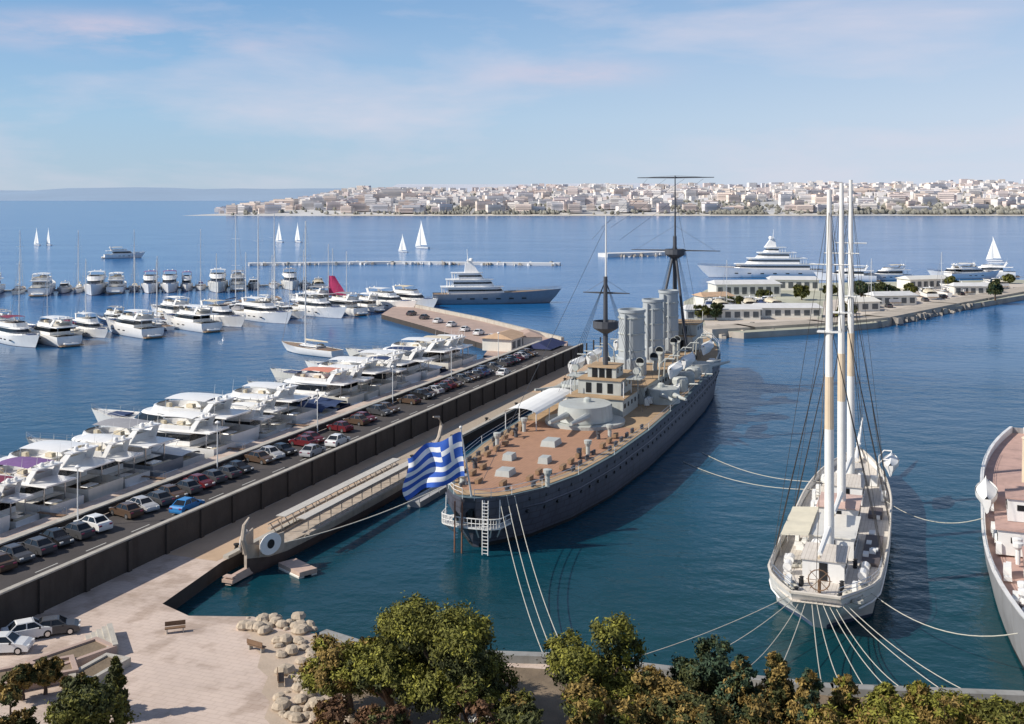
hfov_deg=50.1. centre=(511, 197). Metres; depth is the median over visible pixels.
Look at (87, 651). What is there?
planter wall
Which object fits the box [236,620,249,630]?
boulder
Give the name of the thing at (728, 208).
apartment block
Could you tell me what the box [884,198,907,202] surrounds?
apartment block
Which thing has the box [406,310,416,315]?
parked car
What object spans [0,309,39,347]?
motor yacht
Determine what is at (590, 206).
apartment block
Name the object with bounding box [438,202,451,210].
apartment block
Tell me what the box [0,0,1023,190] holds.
sky
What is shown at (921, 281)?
hall
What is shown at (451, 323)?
parked car
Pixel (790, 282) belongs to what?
hall
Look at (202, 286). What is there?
sailing yacht
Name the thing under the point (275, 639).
boulder
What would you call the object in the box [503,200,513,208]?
apartment block
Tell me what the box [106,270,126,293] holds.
motor yacht
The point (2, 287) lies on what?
motor yacht
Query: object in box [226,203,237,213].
apartment block
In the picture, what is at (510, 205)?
apartment block
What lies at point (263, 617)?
boulder
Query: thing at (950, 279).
broadleaf tree
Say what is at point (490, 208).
apartment block
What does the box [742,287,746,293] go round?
window
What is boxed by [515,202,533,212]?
apartment block
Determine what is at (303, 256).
sailing yacht
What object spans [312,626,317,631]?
boulder
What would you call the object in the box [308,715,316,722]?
boulder
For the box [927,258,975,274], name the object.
motor yacht
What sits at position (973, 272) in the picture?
motor yacht
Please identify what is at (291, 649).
boulder
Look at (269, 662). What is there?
sand
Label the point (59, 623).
parked car
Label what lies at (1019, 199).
apartment block
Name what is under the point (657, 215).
beach
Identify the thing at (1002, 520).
museum ship
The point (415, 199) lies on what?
apartment block
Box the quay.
[381,306,567,357]
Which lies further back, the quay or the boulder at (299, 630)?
the quay
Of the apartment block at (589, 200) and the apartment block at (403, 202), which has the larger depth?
the apartment block at (589, 200)
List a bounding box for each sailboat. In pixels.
[34,228,40,245]
[46,229,51,245]
[276,226,283,242]
[295,223,301,242]
[398,235,407,252]
[415,223,429,248]
[986,238,1002,261]
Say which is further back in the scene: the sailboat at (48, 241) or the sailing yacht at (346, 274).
the sailboat at (48, 241)
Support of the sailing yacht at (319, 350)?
on the water
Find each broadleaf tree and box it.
[0,662,34,700]
[0,681,40,723]
[28,656,65,694]
[43,674,141,723]
[291,633,379,713]
[316,600,440,706]
[384,590,521,722]
[441,650,508,723]
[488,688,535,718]
[536,611,655,723]
[559,674,645,723]
[611,664,695,723]
[646,689,731,723]
[666,634,754,700]
[693,304,710,316]
[709,302,724,319]
[713,653,774,723]
[723,693,784,723]
[727,295,743,303]
[750,651,794,723]
[755,288,772,296]
[781,667,825,723]
[792,284,810,299]
[822,284,836,294]
[826,673,867,723]
[833,302,857,316]
[854,279,870,296]
[865,281,889,292]
[885,284,900,290]
[903,283,918,292]
[943,276,958,283]
[943,691,1015,723]
[986,278,1003,300]
[1000,273,1015,282]
[1000,698,1023,723]
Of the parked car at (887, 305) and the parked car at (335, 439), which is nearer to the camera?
the parked car at (335, 439)
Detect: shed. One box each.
[683,304,761,319]
[753,303,822,317]
[865,291,916,305]
[948,282,989,294]
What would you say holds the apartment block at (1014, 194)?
on the terrain at (584, 210)
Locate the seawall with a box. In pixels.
[319,629,1023,702]
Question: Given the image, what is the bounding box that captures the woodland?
[231,187,1023,214]
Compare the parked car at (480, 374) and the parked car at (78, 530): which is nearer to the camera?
the parked car at (78, 530)
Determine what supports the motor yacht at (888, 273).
on the water
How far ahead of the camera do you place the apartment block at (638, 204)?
2505.02 m
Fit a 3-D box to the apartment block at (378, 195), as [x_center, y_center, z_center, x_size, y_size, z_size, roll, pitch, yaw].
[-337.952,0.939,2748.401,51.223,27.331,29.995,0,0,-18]
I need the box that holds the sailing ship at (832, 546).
[768,180,892,627]
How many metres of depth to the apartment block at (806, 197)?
2693.89 m
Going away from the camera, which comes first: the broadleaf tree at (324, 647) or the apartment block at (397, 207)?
the broadleaf tree at (324, 647)
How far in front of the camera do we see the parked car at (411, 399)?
195.81 m
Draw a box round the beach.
[329,214,1023,215]
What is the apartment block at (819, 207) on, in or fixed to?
on the terrain at (584, 210)
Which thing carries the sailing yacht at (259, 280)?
on the water
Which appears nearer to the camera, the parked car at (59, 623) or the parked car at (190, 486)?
the parked car at (59, 623)
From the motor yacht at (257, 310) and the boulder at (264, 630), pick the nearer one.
the boulder at (264, 630)
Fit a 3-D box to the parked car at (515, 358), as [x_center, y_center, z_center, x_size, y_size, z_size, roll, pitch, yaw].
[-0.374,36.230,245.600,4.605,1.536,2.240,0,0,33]
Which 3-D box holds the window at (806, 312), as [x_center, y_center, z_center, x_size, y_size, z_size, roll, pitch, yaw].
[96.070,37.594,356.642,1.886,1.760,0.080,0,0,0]
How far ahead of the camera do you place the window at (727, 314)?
349.98 m
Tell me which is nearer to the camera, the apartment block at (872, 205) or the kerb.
the kerb
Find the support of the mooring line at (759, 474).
attached to the sailing ship at (832, 546)
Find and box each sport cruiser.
[51,316,75,324]
[57,280,71,292]
[67,319,83,334]
[151,436,204,466]
[152,321,161,326]
[223,299,243,310]
[248,277,259,288]
[276,299,306,318]
[289,389,336,418]
[300,392,349,410]
[312,277,324,287]
[416,352,447,372]
[703,299,711,303]
[707,296,727,303]
[741,295,756,303]
[752,295,781,302]
[753,297,765,302]
[889,299,900,305]
[918,285,938,299]
[939,279,965,293]
[983,277,1009,288]
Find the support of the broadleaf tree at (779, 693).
on the soil
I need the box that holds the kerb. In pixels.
[223,356,612,558]
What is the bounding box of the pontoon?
[4,284,299,291]
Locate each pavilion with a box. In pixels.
[481,329,524,351]
[520,329,544,345]
[530,338,566,349]
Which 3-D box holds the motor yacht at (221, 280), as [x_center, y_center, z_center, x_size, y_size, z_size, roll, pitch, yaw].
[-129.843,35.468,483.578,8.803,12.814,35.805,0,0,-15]
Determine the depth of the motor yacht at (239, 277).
483.00 m
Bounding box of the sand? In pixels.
[246,630,349,723]
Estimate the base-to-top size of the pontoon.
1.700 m
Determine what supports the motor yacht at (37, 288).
on the water
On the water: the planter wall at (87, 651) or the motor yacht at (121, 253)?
the motor yacht at (121, 253)
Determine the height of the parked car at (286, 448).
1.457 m
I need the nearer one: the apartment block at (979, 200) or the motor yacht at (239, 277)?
the motor yacht at (239, 277)
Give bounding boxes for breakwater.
[247,261,560,265]
[598,251,685,256]
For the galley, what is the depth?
132.60 m
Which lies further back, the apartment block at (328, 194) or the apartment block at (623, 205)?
the apartment block at (328, 194)
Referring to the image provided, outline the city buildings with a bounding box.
[214,179,1023,213]
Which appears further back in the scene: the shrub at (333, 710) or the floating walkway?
the floating walkway
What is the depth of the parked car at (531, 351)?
255.12 m
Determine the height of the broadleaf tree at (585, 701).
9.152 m
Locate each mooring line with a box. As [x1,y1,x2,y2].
[284,486,442,542]
[500,502,542,651]
[506,495,550,648]
[514,496,557,636]
[633,596,788,658]
[683,461,818,489]
[702,452,822,481]
[731,601,790,643]
[751,602,799,664]
[784,600,806,659]
[811,601,821,681]
[816,601,837,677]
[822,602,861,683]
[828,603,881,682]
[835,607,898,685]
[842,606,937,686]
[845,603,959,687]
[871,593,1018,636]
[883,499,982,523]
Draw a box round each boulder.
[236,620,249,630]
[246,620,256,631]
[252,621,264,631]
[255,614,268,620]
[257,625,270,634]
[264,622,273,627]
[269,613,278,620]
[269,616,282,625]
[271,636,280,643]
[271,697,291,711]
[272,692,285,700]
[274,643,283,647]
[274,663,295,675]
[275,620,287,628]
[276,650,287,657]
[279,633,292,644]
[284,711,293,718]
[285,644,297,655]
[286,619,292,625]
[288,712,303,722]
[290,621,297,628]
[290,705,302,711]
[291,611,305,620]
[291,625,307,635]
[291,682,301,692]
[292,636,303,643]
[294,694,306,704]
[295,657,306,664]
[296,620,306,623]
[297,639,306,644]
[298,623,308,629]
[298,644,308,650]
[299,688,316,699]
[302,711,310,719]
[303,706,310,711]
[305,650,316,659]
[306,620,314,626]
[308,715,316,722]
[309,696,324,709]
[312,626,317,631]
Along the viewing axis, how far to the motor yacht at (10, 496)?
135.32 m
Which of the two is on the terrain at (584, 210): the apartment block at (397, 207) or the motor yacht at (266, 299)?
the apartment block at (397, 207)
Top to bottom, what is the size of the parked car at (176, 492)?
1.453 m
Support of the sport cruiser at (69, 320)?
on the water
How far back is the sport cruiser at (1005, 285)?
471.89 m
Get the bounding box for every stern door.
[466,509,473,523]
[481,511,489,523]
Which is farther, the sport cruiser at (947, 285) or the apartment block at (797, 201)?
the apartment block at (797, 201)
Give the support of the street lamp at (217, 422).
on the road
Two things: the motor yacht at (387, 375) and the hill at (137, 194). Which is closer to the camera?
the motor yacht at (387, 375)
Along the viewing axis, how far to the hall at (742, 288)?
431.68 m
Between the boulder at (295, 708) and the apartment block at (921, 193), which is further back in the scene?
the apartment block at (921, 193)
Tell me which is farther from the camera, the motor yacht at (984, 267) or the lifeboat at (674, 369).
the motor yacht at (984, 267)
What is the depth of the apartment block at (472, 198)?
2706.89 m
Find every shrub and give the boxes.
[57,672,86,696]
[92,675,99,682]
[309,693,382,723]
[351,702,412,723]
[428,675,501,723]
[496,700,544,723]
[801,701,860,723]
[852,685,974,723]
[863,681,910,710]
[901,679,933,714]
[960,698,1022,723]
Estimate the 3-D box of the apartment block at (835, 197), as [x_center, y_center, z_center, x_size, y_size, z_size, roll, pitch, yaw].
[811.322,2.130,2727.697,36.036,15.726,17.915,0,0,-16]
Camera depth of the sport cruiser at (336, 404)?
206.85 m
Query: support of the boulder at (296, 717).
on the sand
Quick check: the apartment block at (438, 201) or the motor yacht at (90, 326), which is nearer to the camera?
the motor yacht at (90, 326)
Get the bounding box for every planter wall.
[0,654,78,694]
[25,636,116,667]
[68,653,130,682]
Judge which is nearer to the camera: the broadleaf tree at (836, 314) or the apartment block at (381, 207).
the broadleaf tree at (836, 314)
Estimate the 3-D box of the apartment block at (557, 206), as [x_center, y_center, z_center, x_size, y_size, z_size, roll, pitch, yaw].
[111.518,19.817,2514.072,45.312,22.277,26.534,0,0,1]
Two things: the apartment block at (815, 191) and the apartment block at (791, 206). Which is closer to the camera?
the apartment block at (791, 206)
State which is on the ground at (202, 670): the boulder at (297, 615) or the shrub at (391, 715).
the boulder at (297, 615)
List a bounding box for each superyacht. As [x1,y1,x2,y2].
[432,252,560,304]
[698,230,825,277]
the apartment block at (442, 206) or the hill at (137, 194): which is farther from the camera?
the hill at (137, 194)
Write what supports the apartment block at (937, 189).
on the terrain at (584, 210)
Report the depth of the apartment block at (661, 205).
2482.99 m
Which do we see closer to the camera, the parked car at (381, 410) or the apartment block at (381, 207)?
the parked car at (381, 410)
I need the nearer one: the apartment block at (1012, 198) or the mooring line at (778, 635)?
the mooring line at (778, 635)
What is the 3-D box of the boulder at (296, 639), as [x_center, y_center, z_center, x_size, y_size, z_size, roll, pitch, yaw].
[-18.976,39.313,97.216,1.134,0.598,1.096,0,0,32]
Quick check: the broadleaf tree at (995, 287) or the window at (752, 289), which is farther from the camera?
the window at (752, 289)
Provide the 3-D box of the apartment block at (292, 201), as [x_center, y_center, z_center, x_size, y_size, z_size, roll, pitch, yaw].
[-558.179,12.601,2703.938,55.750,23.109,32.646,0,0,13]
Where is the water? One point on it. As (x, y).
(670, 545)
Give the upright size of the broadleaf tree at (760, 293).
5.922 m
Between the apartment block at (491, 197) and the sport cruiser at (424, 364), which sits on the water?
the sport cruiser at (424, 364)
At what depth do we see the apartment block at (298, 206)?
2545.99 m
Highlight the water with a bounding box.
[0,201,1023,690]
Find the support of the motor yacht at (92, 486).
on the water
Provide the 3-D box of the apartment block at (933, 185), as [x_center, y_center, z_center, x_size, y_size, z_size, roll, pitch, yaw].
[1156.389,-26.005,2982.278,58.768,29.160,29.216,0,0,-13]
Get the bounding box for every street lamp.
[75,465,80,519]
[215,421,219,467]
[315,389,319,432]
[391,365,394,403]
[450,347,452,375]
[497,332,499,358]
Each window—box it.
[688,312,693,317]
[725,312,730,317]
[734,287,738,293]
[735,312,739,317]
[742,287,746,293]
[750,287,754,293]
[753,312,758,316]
[765,310,770,314]
[774,287,778,293]
[775,310,780,315]
[785,310,790,315]
[794,310,799,315]
[804,310,809,315]
[814,310,819,315]
[872,304,877,308]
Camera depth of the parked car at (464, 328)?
322.05 m
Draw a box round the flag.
[402,432,464,500]
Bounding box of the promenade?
[169,357,602,560]
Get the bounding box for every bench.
[165,620,185,633]
[247,638,265,652]
[277,667,283,686]
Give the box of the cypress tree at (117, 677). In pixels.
[104,655,130,718]
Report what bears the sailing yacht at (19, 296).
on the water
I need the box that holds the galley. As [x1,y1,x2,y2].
[222,416,442,585]
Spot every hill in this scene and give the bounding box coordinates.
[0,187,371,200]
[393,183,918,191]
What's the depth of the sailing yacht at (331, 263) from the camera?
416.68 m
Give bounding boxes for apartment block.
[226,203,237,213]
[237,204,249,212]
[240,202,259,210]
[258,207,264,213]
[264,203,281,212]
[273,198,298,205]
[274,202,289,209]
[285,205,295,209]
[295,203,301,208]
[302,199,316,209]
[309,197,325,204]
[314,201,323,209]
[323,194,336,203]
[324,192,338,195]
[327,201,342,209]
[336,200,347,205]
[340,205,354,212]
[347,202,369,210]
[348,197,357,202]
[354,195,364,202]
[365,192,374,197]
[365,197,376,206]
[371,203,392,210]
[373,192,387,201]
[380,187,406,197]
[380,197,392,205]
[395,204,408,211]
[398,201,413,204]
[398,208,412,212]
[401,191,417,198]
[402,204,424,212]
[408,197,419,202]
[411,201,425,211]
[414,190,430,194]
[419,198,427,204]
[427,199,445,204]
[431,206,449,211]
[436,196,449,203]
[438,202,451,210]
[460,200,474,207]
[465,196,478,201]
[475,199,499,210]
[485,194,505,200]
[485,204,502,212]
[497,202,505,210]
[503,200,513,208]
[507,201,521,210]
[512,197,526,203]
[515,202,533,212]
[517,191,532,200]
[534,189,551,195]
[536,205,546,210]
[538,198,552,203]
[541,191,549,198]
[546,200,558,208]
[551,201,570,210]
[553,195,568,200]
[561,200,575,210]
[568,186,579,194]
[568,202,581,211]
[570,196,584,204]
[575,193,589,197]
[586,197,595,204]
[586,203,595,209]
[601,203,618,208]
[609,197,623,203]
[610,188,627,195]
[610,203,617,208]
[616,206,633,210]
[619,198,628,211]
[627,198,643,201]
[629,191,638,198]
[629,200,651,210]
[639,195,649,203]
[643,190,652,195]
[645,189,665,195]
[650,197,662,206]
[657,202,669,211]
[668,198,684,206]
[670,190,698,197]
[680,187,697,191]
[682,203,698,210]
[684,189,695,198]
[696,191,709,194]
[701,200,721,209]
[701,202,716,211]
[717,191,734,200]
[720,206,733,210]
[726,194,740,201]
[729,205,744,209]
[741,195,755,201]
[747,201,758,206]
[757,193,765,200]
[772,188,789,195]
[778,192,790,204]
[780,189,794,194]
[784,204,795,209]
[792,198,803,204]
[794,187,806,195]
[796,203,813,211]
[799,194,811,201]
[806,189,824,193]
[811,193,826,202]
[814,204,826,211]
[815,196,826,203]
[832,195,838,200]
[833,188,853,194]
[834,201,848,211]
[844,196,854,202]
[854,187,869,194]
[856,197,873,205]
[861,202,880,209]
[876,196,890,203]
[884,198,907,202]
[885,201,895,209]
[888,193,908,199]
[891,205,902,211]
[906,200,915,206]
[908,205,932,210]
[910,190,919,199]
[914,191,927,200]
[918,188,933,195]
[918,195,937,205]
[924,182,947,188]
[931,187,941,191]
[938,191,956,201]
[943,205,962,210]
[949,189,961,192]
[953,203,969,208]
[966,196,975,200]
[967,188,981,196]
[968,203,988,209]
[973,197,985,203]
[984,197,992,204]
[988,189,999,192]
[991,198,1011,207]
[996,190,1009,198]
[1002,200,1016,206]
[1006,196,1015,200]
[1010,193,1019,196]
[1011,204,1023,209]
[1016,196,1023,203]
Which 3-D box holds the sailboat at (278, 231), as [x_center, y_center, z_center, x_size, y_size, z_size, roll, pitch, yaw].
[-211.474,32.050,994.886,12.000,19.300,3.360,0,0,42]
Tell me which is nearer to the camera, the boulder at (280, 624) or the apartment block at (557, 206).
the boulder at (280, 624)
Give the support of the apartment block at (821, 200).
on the terrain at (584, 210)
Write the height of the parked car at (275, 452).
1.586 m
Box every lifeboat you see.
[568,355,584,372]
[586,347,601,363]
[613,338,618,350]
[667,359,682,378]
[681,351,694,369]
[701,339,713,354]
[883,451,898,476]
[975,476,997,513]
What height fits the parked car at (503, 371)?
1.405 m
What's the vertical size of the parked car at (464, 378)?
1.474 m
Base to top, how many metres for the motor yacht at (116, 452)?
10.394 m
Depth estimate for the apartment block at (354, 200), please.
2593.08 m
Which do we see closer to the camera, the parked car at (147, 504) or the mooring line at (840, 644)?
the mooring line at (840, 644)
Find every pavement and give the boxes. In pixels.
[357,392,537,474]
[704,318,816,324]
[823,283,1023,317]
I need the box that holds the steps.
[85,623,117,654]
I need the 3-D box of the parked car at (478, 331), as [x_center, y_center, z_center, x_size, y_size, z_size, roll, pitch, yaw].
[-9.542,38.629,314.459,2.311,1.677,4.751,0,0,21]
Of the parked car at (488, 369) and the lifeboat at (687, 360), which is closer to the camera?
the lifeboat at (687, 360)
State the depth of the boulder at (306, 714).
82.88 m
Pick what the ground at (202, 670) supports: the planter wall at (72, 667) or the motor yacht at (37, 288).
the planter wall at (72, 667)
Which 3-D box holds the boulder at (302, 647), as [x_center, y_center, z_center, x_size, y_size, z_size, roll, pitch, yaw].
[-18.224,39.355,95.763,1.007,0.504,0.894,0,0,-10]
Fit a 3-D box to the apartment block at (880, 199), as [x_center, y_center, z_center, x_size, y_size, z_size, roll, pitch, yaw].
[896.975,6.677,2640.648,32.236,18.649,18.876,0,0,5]
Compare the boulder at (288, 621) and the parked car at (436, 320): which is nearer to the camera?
the boulder at (288, 621)
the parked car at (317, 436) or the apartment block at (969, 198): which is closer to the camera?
the parked car at (317, 436)
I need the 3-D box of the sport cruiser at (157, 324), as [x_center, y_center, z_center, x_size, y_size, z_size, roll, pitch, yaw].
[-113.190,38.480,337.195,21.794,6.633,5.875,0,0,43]
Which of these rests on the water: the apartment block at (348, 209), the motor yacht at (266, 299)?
the motor yacht at (266, 299)
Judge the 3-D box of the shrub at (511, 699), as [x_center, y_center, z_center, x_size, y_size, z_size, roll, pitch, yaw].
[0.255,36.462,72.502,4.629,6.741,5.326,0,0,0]
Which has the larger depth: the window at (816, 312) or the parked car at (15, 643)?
the window at (816, 312)
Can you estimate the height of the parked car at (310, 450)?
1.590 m
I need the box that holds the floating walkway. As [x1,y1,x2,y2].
[407,485,445,507]
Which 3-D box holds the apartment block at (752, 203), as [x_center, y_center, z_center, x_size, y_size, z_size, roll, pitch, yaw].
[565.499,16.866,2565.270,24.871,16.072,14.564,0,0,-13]
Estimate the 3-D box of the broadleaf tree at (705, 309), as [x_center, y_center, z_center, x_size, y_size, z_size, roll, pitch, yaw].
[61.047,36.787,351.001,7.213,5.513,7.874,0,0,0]
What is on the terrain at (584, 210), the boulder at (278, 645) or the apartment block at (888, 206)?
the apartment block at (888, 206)
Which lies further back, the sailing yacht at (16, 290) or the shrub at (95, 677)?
the sailing yacht at (16, 290)
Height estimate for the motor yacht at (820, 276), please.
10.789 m
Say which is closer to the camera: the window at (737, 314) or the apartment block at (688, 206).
the window at (737, 314)
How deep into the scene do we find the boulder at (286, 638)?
96.81 m
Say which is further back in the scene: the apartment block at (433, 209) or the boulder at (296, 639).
the apartment block at (433, 209)
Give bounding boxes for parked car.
[0,543,35,563]
[0,552,17,572]
[0,617,51,637]
[0,631,34,654]
[17,535,57,556]
[35,614,80,638]
[38,527,74,546]
[59,520,95,540]
[73,513,112,531]
[108,501,143,519]
[125,495,159,512]
[144,489,175,505]
[153,483,187,499]
[169,496,204,513]
[173,478,202,494]
[183,473,215,487]
[201,468,227,482]
[217,465,241,478]
[222,460,253,472]
[243,450,274,464]
[258,445,284,458]
[271,442,296,455]
[288,435,318,445]
[297,431,325,441]
[299,443,325,457]
[324,433,350,446]
[326,420,353,432]
[343,414,369,425]
[350,411,376,421]
[365,404,392,416]
[378,402,399,411]
[397,394,420,404]
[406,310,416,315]
[409,388,433,399]
[419,314,429,318]
[420,387,438,395]
[427,385,444,392]
[432,318,443,322]
[434,380,456,387]
[436,383,451,390]
[441,377,463,385]
[446,321,456,326]
[451,374,472,382]
[459,326,470,331]
[461,372,478,379]
[467,367,489,375]
[469,370,485,377]
[472,329,484,335]
[472,365,493,373]
[485,362,503,370]
[493,358,511,366]
[496,368,510,375]
[500,355,520,361]
[503,357,517,363]
[512,352,528,358]
[513,350,531,356]
[513,354,524,360]
[521,348,537,355]
[884,303,892,307]
[921,297,928,301]
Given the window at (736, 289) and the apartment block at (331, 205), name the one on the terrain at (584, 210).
the apartment block at (331, 205)
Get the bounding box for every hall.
[692,291,734,303]
[708,280,781,296]
[766,276,819,290]
[845,297,880,311]
[897,275,948,288]
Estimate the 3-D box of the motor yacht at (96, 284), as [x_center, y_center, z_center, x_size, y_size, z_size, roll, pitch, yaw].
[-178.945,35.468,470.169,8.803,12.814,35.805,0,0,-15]
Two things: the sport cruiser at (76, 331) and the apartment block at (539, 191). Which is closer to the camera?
the sport cruiser at (76, 331)
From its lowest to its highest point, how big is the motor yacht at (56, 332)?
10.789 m
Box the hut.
[467,713,476,722]
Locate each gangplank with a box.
[37,504,66,516]
[141,469,165,478]
[226,441,243,449]
[287,418,308,425]
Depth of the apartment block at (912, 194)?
2686.71 m
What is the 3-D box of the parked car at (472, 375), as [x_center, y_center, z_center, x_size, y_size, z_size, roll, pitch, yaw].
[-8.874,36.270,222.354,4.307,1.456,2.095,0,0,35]
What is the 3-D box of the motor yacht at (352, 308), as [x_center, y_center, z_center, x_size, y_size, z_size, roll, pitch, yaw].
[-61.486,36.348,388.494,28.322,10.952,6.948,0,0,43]
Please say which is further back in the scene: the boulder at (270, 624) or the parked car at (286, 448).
the parked car at (286, 448)
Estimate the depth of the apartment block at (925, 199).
2593.38 m
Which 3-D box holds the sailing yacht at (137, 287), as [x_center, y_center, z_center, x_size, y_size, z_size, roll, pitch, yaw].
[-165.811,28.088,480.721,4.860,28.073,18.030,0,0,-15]
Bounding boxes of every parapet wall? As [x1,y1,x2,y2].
[0,337,600,628]
[0,341,539,547]
[415,304,563,340]
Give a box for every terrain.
[185,183,1019,215]
[683,280,1023,338]
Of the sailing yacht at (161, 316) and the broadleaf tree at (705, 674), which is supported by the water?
the sailing yacht at (161, 316)
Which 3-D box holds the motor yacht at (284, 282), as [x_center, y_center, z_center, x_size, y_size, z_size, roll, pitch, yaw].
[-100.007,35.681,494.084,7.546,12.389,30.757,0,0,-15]
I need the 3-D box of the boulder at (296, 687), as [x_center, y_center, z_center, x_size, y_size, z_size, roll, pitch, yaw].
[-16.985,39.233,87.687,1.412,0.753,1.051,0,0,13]
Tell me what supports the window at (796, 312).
in the shed at (785, 310)
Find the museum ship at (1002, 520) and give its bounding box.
[980,426,1023,669]
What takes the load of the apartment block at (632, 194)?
on the terrain at (584, 210)
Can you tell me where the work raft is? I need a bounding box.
[278,558,316,578]
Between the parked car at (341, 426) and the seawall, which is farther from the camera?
the parked car at (341, 426)
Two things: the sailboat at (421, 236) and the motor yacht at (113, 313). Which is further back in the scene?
the sailboat at (421, 236)
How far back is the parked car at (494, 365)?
234.54 m
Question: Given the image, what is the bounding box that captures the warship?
[441,176,729,555]
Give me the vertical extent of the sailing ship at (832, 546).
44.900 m
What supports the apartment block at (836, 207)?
on the terrain at (584, 210)
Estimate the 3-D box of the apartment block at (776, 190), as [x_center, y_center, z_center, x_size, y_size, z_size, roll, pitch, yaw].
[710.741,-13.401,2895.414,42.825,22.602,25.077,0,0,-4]
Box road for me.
[0,346,572,589]
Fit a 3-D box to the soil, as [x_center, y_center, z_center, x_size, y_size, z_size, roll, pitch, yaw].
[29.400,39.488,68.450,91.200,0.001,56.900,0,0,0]
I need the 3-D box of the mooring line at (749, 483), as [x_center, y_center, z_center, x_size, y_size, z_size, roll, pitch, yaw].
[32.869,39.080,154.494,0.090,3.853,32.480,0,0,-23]
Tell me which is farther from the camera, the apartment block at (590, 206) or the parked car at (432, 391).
the apartment block at (590, 206)
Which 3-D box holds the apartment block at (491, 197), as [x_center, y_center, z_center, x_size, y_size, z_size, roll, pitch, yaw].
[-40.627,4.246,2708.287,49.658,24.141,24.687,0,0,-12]
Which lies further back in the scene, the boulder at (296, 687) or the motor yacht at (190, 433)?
the motor yacht at (190, 433)
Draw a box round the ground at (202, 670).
[0,356,602,723]
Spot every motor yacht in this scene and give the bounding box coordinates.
[0,272,5,292]
[0,303,13,320]
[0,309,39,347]
[0,428,122,502]
[0,443,83,518]
[0,465,39,529]
[0,513,9,533]
[25,312,83,346]
[26,411,182,478]
[28,267,55,296]
[67,424,149,488]
[73,306,108,337]
[83,264,107,295]
[91,380,258,447]
[97,306,124,325]
[100,398,235,458]
[101,247,144,258]
[105,305,165,338]
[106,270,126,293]
[141,269,159,293]
[150,291,189,314]
[161,269,178,292]
[163,299,224,332]
[180,270,192,290]
[182,371,316,427]
[196,295,245,326]
[208,267,227,292]
[213,391,278,439]
[229,266,246,290]
[231,387,291,431]
[233,293,292,323]
[247,362,363,405]
[259,294,276,301]
[270,350,396,395]
[274,359,378,400]
[281,267,298,289]
[287,288,346,317]
[290,286,334,303]
[305,342,420,383]
[328,290,367,315]
[337,339,439,380]
[345,333,461,370]
[357,292,384,312]
[360,283,416,309]
[364,348,410,388]
[372,330,472,364]
[392,282,437,307]
[431,330,476,360]
[813,265,879,281]
[864,259,912,279]
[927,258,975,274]
[944,261,999,278]
[977,258,1019,277]
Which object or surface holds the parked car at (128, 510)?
on the road
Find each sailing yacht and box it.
[11,233,25,294]
[11,263,29,319]
[41,277,53,318]
[72,230,83,292]
[76,259,102,325]
[126,257,144,312]
[128,233,139,291]
[147,257,167,321]
[148,260,174,330]
[194,269,206,308]
[195,229,205,290]
[207,253,227,303]
[221,214,246,305]
[236,252,254,306]
[251,218,264,300]
[261,257,282,310]
[267,251,286,306]
[268,214,281,304]
[269,233,279,288]
[281,221,343,357]
[281,264,296,305]
[293,250,311,304]
[299,242,310,287]
[312,244,348,299]
[324,248,335,288]
[336,251,355,296]
[720,262,735,303]
[868,258,874,296]
[935,252,952,296]
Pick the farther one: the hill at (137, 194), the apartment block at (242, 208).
the hill at (137, 194)
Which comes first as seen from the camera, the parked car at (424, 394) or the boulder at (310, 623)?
the boulder at (310, 623)
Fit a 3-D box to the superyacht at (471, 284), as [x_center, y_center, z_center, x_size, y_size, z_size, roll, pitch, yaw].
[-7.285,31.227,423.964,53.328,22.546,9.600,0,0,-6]
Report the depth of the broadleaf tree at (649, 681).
74.66 m
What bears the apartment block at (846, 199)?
on the terrain at (584, 210)
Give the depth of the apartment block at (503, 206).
2508.80 m
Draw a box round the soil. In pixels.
[349,667,1023,723]
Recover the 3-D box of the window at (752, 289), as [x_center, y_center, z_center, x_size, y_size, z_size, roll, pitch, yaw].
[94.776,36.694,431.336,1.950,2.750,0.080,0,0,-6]

